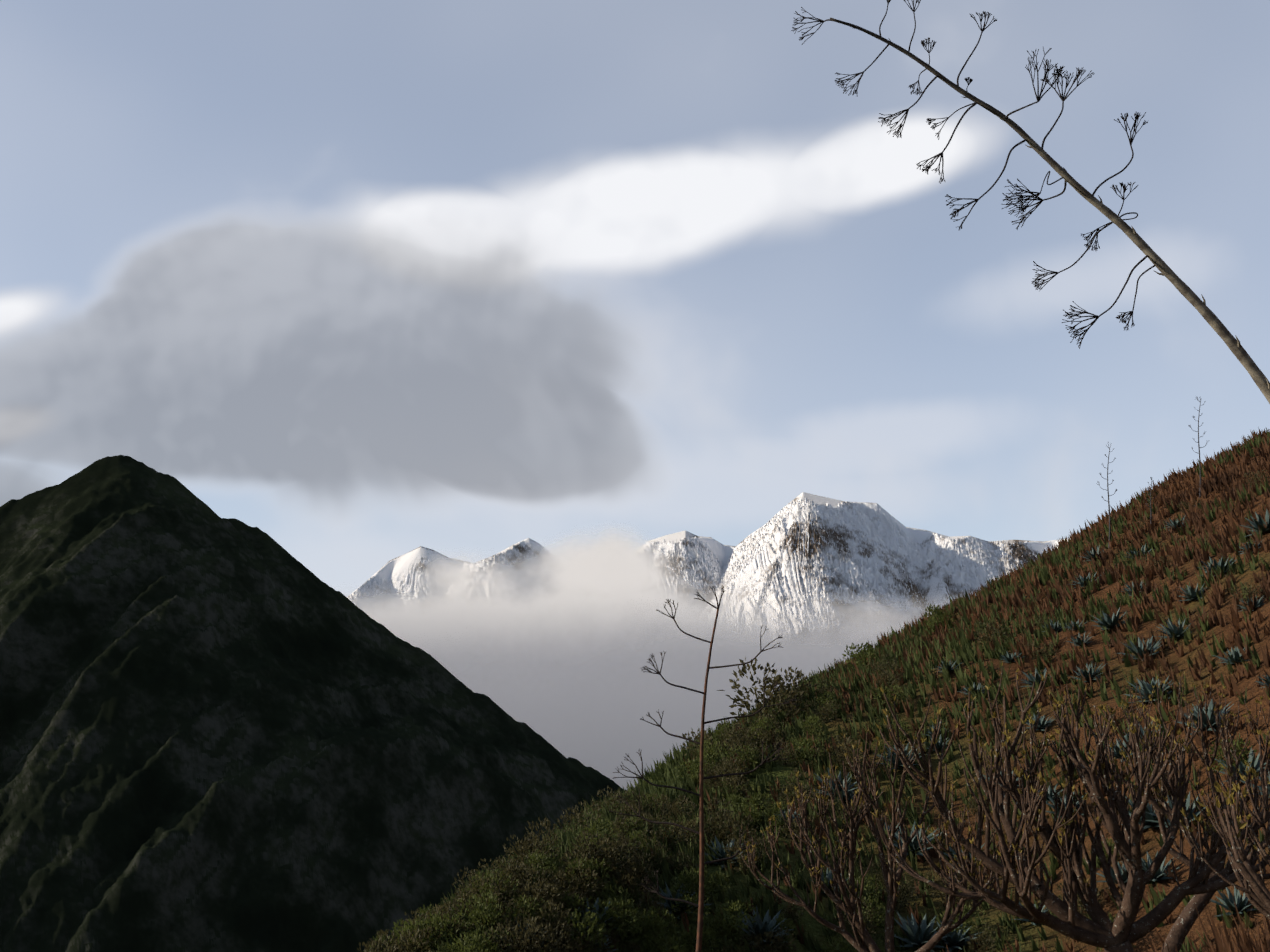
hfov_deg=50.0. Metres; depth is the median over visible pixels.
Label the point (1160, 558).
shrub
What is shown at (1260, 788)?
agave rosette
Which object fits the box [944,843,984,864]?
agave rosette
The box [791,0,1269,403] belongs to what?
agave stalk
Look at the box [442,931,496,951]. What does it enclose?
shrub
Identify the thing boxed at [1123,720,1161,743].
agave rosette
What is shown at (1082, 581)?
agave rosette
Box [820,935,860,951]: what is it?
shrub
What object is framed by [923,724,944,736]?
agave rosette
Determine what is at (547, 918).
shrub
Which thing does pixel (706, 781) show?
shrub
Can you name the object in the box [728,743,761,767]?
shrub
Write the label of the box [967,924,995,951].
shrub
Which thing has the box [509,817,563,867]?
shrub
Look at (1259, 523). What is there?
agave rosette
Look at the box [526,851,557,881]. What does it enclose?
shrub
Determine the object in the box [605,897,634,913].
shrub
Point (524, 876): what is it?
shrub
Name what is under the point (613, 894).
shrub
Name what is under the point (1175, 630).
agave rosette
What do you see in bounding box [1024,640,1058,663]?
shrub
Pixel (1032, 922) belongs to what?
agave rosette
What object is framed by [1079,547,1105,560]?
agave rosette
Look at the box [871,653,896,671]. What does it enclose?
shrub
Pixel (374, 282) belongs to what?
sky
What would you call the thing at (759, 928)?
agave rosette
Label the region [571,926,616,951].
shrub
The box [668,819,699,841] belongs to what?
shrub
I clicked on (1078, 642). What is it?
agave rosette
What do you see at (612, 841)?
shrub
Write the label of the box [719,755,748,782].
shrub
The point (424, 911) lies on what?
shrub
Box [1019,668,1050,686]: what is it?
agave rosette
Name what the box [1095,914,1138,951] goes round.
shrub
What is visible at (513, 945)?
shrub
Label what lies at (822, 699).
shrub
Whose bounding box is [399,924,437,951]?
shrub
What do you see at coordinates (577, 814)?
shrub
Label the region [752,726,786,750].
shrub
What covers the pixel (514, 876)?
shrub
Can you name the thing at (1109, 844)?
shrub
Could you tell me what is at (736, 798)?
shrub
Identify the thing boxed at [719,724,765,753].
shrub
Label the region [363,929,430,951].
shrub
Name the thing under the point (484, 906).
shrub
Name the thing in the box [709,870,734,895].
shrub
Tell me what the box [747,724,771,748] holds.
shrub
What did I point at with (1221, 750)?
shrub
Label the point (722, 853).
agave rosette
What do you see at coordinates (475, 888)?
shrub
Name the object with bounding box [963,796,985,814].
shrub
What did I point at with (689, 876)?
shrub
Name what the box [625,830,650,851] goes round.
shrub
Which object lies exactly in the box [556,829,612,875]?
shrub
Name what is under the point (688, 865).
shrub
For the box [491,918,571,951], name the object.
shrub
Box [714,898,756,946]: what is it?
shrub
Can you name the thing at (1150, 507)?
agave stalk ridge
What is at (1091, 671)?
agave rosette
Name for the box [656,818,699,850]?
shrub
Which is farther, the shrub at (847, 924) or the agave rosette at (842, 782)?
the agave rosette at (842, 782)
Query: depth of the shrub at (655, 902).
31.88 m
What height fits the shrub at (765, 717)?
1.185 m
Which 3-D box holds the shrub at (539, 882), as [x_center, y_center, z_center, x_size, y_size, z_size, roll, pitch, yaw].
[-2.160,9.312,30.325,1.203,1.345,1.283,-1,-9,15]
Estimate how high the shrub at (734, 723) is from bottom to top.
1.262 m
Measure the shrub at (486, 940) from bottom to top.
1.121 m
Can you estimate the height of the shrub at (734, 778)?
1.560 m
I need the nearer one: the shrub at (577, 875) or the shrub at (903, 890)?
the shrub at (577, 875)
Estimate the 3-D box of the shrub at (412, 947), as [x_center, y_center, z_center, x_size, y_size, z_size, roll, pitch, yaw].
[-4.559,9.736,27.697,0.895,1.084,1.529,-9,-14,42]
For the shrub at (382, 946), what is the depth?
27.32 m
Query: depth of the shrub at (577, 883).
31.34 m
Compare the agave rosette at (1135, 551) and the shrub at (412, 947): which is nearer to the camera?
the shrub at (412, 947)
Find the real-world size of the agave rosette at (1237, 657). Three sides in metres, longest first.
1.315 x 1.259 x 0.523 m
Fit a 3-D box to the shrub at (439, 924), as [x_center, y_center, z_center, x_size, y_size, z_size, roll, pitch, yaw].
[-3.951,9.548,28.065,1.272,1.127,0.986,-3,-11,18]
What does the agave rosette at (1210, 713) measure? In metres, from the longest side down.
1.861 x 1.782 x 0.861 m
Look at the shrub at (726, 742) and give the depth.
48.43 m
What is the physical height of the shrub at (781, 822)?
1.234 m
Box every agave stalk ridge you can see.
[1097,442,1116,548]
[1146,477,1156,522]
[1188,397,1208,497]
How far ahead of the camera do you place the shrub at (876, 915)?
34.90 m
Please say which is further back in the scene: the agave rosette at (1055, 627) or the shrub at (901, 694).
the agave rosette at (1055, 627)
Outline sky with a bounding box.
[0,0,1269,596]
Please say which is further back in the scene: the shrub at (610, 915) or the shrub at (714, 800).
the shrub at (714, 800)
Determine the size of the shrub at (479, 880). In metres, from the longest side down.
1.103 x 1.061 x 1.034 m
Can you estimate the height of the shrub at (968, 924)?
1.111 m
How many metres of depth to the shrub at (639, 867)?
33.61 m
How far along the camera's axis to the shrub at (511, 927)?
28.45 m
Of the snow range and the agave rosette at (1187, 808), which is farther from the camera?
the snow range
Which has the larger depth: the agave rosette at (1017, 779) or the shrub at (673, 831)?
the agave rosette at (1017, 779)
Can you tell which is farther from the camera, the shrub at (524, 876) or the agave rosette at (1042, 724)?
the agave rosette at (1042, 724)
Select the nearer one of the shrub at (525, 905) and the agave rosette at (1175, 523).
the shrub at (525, 905)
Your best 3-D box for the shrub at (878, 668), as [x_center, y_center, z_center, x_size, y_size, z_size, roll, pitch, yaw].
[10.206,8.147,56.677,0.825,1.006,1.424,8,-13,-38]
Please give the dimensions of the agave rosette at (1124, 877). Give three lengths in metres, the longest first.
1.348 x 1.305 x 0.621 m
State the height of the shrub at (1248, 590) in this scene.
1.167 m
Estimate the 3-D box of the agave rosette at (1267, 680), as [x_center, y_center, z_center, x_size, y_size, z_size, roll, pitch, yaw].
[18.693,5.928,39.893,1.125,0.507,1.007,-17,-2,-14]
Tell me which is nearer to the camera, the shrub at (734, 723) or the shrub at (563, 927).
the shrub at (563, 927)
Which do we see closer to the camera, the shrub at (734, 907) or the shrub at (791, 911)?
the shrub at (734, 907)
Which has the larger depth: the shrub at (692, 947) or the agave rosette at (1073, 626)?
the agave rosette at (1073, 626)
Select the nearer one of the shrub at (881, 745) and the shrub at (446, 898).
the shrub at (446, 898)
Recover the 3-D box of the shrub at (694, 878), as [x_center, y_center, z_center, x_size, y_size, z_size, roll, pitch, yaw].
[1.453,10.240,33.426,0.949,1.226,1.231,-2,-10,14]
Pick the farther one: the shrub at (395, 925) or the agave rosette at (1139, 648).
the agave rosette at (1139, 648)
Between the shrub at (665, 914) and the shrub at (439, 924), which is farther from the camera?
the shrub at (665, 914)
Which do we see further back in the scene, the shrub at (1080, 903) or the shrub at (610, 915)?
the shrub at (1080, 903)
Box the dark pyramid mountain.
[0,455,622,951]
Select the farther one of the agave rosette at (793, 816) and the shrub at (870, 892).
the agave rosette at (793, 816)
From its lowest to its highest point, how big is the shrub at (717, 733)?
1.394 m
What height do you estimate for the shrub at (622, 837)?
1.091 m
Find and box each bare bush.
[739,728,1008,951]
[871,662,1269,951]
[1097,670,1269,951]
[1180,764,1269,918]
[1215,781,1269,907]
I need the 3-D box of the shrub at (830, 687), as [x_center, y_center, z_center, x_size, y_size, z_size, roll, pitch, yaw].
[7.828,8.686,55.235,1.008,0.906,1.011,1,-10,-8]
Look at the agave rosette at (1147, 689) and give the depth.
43.92 m
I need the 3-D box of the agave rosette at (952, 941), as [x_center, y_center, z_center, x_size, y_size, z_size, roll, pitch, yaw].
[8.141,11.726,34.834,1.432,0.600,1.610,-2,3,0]
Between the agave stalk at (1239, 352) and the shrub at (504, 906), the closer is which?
the agave stalk at (1239, 352)
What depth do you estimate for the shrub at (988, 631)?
57.37 m
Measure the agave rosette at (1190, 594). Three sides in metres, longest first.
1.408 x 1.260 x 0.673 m
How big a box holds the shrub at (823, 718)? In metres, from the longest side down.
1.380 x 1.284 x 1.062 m
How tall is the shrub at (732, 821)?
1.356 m
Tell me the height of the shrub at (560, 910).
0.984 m
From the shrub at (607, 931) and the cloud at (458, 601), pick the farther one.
the cloud at (458, 601)
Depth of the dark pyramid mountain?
2737.91 m
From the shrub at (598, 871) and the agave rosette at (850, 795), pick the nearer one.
the shrub at (598, 871)
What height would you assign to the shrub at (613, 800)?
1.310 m
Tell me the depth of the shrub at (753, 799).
41.35 m
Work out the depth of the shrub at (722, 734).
49.29 m
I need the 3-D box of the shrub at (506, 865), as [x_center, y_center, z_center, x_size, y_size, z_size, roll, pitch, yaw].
[-2.959,9.396,31.404,1.506,1.127,1.401,-2,-9,-6]
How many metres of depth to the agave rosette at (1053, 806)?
39.91 m
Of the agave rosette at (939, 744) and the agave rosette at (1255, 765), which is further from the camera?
the agave rosette at (939, 744)
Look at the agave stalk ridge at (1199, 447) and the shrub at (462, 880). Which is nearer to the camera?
the shrub at (462, 880)
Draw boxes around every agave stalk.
[609,586,796,951]
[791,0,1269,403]
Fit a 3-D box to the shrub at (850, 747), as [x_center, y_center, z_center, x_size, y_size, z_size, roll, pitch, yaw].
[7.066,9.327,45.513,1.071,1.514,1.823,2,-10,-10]
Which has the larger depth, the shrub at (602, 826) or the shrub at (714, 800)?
the shrub at (714, 800)
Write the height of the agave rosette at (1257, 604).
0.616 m
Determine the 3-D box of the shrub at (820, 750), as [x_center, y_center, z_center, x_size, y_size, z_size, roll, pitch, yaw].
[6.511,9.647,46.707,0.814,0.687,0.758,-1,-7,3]
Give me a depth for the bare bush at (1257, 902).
3.43 m
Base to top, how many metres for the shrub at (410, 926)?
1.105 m
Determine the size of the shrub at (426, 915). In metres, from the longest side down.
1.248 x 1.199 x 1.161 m
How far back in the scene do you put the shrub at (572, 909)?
30.47 m
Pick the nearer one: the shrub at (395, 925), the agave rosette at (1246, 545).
the shrub at (395, 925)
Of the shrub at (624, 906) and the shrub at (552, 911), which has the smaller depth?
the shrub at (552, 911)
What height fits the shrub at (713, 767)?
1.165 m
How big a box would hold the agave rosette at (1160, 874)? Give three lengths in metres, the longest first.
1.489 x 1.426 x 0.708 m
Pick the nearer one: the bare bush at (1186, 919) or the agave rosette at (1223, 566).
the bare bush at (1186, 919)
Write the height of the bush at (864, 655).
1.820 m
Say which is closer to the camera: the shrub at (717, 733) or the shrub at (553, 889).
the shrub at (553, 889)
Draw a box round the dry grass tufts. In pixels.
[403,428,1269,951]
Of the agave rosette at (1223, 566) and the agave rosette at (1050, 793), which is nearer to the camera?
the agave rosette at (1050, 793)
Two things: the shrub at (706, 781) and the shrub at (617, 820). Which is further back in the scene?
the shrub at (706, 781)
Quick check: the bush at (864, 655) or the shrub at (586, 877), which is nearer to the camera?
the shrub at (586, 877)
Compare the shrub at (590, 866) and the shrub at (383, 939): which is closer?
the shrub at (383, 939)
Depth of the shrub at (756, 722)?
50.55 m
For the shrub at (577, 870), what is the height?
1.245 m
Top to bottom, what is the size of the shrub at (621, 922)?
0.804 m
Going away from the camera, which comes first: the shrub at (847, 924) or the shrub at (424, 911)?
the shrub at (424, 911)
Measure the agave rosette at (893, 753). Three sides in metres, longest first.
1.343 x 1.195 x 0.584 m
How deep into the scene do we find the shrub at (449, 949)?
27.21 m
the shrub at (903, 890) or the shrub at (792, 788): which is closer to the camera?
the shrub at (903, 890)
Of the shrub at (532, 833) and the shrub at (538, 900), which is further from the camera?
the shrub at (532, 833)
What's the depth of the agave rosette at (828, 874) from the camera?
36.73 m
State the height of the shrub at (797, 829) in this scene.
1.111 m
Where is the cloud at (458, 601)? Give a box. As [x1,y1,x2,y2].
[333,523,970,672]
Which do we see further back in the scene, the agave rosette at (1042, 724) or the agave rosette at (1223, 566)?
the agave rosette at (1223, 566)
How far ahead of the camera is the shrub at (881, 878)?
38.17 m
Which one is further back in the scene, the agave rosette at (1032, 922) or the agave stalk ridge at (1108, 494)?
the agave stalk ridge at (1108, 494)
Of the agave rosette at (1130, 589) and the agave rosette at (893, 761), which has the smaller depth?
the agave rosette at (893, 761)
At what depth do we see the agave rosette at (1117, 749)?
40.98 m
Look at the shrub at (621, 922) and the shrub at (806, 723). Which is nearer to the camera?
the shrub at (621, 922)
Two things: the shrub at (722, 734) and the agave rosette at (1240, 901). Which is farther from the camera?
the shrub at (722, 734)
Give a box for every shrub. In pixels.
[357,927,434,951]
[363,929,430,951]
[369,931,398,950]
[383,919,427,948]
[386,928,448,951]
[393,919,439,951]
[399,904,453,940]
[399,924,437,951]
[414,911,471,949]
[415,904,443,926]
[428,901,462,927]
[431,942,456,951]
[434,901,468,929]
[441,897,477,914]
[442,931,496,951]
[443,916,492,946]
[450,889,505,934]
[452,866,488,906]
[452,874,508,913]
[452,882,516,915]
[453,937,500,951]
[459,925,515,951]
[460,871,495,902]
[463,908,506,934]
[466,869,519,907]
[475,858,537,900]
[476,927,514,951]
[486,899,520,937]
[488,917,543,950]
[490,856,531,892]
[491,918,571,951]
[494,917,523,940]
[497,865,527,891]
[499,877,531,900]
[501,830,561,868]
[501,928,541,951]
[503,909,561,951]
[504,894,551,926]
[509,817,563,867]
[515,861,536,884]
[515,880,556,922]
[517,863,564,911]
[521,878,573,917]
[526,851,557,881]
[527,903,560,928]
[528,898,575,950]
[533,913,559,922]
[535,867,597,906]
[539,890,590,922]
[540,916,576,947]
[544,905,580,951]
[552,847,607,901]
[553,799,605,838]
[554,876,589,903]
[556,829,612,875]
[558,892,594,923]
[559,908,613,951]
[562,856,598,887]
[565,856,611,898]
[572,818,616,854]
[573,879,601,910]
[574,837,627,870]
[584,832,633,880]
[585,851,611,879]
[586,920,621,944]
[587,897,643,950]
[590,883,632,910]
[593,786,637,817]
[596,908,632,941]
[600,909,632,940]
[604,830,660,861]
[605,803,646,838]
[605,847,657,881]
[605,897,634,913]
[608,854,653,907]
[614,817,648,842]
[624,792,654,818]
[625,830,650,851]
[633,812,662,833]
[637,889,673,933]
[640,792,663,807]
[641,906,679,937]
[647,844,673,869]
[649,794,697,822]
[656,796,674,816]
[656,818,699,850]
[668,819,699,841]
[669,850,698,874]
[671,893,711,928]
[673,867,710,914]
[674,758,711,786]
[674,866,719,910]
[678,925,716,951]
[686,814,728,845]
[692,739,732,776]
[697,758,734,788]
[697,770,720,790]
[699,796,735,827]
[708,811,757,845]
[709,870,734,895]
[711,733,738,753]
[712,722,737,749]
[714,759,751,801]
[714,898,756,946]
[716,720,747,739]
[717,729,752,753]
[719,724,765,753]
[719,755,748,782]
[722,835,774,874]
[723,793,745,812]
[725,744,762,775]
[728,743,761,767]
[736,715,778,736]
[739,791,773,830]
[741,837,769,865]
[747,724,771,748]
[750,713,775,733]
[751,716,774,739]
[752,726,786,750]
[765,801,789,837]
[773,738,799,764]
[773,897,805,923]
[775,768,817,812]
[778,814,817,846]
[788,736,805,749]
[793,737,824,769]
[800,715,822,742]
[803,700,839,723]
[814,747,834,758]
[815,679,839,698]
[815,690,844,714]
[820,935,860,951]
[826,749,845,769]
[828,798,860,821]
[830,733,863,775]
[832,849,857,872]
[833,898,876,945]
[854,874,883,909]
[856,897,885,935]
[866,661,893,679]
[869,862,884,885]
[870,739,887,755]
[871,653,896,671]
[872,662,904,693]
[872,684,908,709]
[875,877,920,914]
[891,720,913,739]
[923,869,971,909]
[932,608,957,628]
[938,904,989,945]
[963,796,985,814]
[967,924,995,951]
[974,616,1009,649]
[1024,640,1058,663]
[1057,881,1102,915]
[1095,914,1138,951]
[1096,837,1118,862]
[1140,555,1173,568]
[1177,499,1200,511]
[1208,738,1256,774]
[1230,583,1265,605]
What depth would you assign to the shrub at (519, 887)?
30.95 m
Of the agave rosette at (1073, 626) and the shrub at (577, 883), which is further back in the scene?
the agave rosette at (1073, 626)
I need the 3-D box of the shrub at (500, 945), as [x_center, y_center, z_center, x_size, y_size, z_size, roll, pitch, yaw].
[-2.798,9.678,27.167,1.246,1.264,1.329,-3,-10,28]
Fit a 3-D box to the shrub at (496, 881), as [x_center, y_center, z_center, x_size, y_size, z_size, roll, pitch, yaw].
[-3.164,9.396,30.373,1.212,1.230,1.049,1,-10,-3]
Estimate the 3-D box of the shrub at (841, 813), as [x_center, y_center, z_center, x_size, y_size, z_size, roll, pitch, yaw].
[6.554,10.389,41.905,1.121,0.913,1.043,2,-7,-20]
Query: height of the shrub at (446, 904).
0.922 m
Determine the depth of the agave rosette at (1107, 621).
53.08 m
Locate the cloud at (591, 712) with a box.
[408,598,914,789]
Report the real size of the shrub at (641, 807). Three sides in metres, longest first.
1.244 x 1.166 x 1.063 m
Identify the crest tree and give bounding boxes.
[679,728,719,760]
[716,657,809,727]
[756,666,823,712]
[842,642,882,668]
[921,603,945,634]
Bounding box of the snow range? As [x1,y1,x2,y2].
[348,492,1070,623]
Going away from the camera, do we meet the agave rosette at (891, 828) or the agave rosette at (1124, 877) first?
the agave rosette at (1124, 877)
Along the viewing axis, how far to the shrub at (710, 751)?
46.90 m
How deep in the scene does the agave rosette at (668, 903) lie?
33.01 m
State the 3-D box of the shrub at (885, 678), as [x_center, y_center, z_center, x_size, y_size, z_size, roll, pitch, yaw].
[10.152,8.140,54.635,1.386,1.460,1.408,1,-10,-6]
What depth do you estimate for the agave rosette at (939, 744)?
46.04 m
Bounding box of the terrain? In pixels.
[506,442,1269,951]
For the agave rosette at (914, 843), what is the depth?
39.47 m
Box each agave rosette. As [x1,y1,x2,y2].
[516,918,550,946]
[570,898,621,936]
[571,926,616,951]
[652,882,710,918]
[705,836,746,867]
[735,905,793,944]
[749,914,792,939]
[775,809,799,826]
[809,868,848,893]
[814,768,857,795]
[829,787,854,801]
[877,742,924,769]
[878,747,912,757]
[881,822,940,855]
[883,822,900,836]
[883,912,949,951]
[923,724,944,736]
[923,734,948,750]
[926,919,981,951]
[932,659,959,672]
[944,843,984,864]
[957,682,984,694]
[983,771,1022,785]
[1000,651,1021,662]
[1012,902,1047,925]
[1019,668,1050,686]
[1026,714,1054,730]
[1039,784,1062,801]
[1042,620,1063,632]
[1046,792,1083,817]
[1062,619,1086,629]
[1067,632,1092,645]
[1070,661,1106,682]
[1071,572,1100,587]
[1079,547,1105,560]
[1092,607,1130,629]
[1096,861,1127,885]
[1103,735,1139,761]
[1117,636,1161,660]
[1121,797,1167,828]
[1121,851,1178,881]
[1122,579,1145,595]
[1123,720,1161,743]
[1124,544,1151,558]
[1125,676,1173,702]
[1145,792,1207,826]
[1154,618,1189,638]
[1164,515,1185,530]
[1175,699,1233,734]
[1178,583,1207,600]
[1191,702,1219,715]
[1198,557,1236,575]
[1211,887,1255,915]
[1213,647,1246,664]
[1213,748,1267,781]
[1238,539,1263,553]
[1238,596,1264,611]
[1240,509,1269,536]
[1240,771,1269,797]
[1255,675,1269,687]
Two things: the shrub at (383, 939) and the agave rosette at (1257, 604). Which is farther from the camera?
the agave rosette at (1257, 604)
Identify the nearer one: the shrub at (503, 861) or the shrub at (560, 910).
the shrub at (560, 910)
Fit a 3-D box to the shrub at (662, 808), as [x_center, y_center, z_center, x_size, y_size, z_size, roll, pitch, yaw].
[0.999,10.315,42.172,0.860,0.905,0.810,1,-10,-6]
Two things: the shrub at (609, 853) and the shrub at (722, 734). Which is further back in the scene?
the shrub at (722, 734)
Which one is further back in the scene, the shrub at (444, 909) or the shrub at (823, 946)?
the shrub at (823, 946)
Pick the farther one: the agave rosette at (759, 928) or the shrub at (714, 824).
the shrub at (714, 824)
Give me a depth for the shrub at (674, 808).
41.13 m
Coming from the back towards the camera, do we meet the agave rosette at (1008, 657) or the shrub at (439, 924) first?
the agave rosette at (1008, 657)
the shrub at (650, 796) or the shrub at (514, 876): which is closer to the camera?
the shrub at (514, 876)
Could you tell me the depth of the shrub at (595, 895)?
31.30 m
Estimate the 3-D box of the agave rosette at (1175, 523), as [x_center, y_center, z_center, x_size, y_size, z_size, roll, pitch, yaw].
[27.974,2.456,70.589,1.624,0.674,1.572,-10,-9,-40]
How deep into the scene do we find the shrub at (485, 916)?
28.57 m
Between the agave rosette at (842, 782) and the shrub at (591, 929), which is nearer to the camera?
the shrub at (591, 929)
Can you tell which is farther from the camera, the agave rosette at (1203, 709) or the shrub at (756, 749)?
the shrub at (756, 749)
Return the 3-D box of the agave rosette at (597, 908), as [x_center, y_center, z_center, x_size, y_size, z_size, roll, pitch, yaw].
[-0.989,9.878,30.576,1.530,0.698,1.482,12,-3,11]
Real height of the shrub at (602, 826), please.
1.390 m
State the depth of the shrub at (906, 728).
47.79 m
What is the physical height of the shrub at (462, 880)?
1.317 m
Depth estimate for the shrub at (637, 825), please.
37.52 m
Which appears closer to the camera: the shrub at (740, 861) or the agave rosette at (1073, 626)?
the shrub at (740, 861)
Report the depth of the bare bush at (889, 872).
5.82 m
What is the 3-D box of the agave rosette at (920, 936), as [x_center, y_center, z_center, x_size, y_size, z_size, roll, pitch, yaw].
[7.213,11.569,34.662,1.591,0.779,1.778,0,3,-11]
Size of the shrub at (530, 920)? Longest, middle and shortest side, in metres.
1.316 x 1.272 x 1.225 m

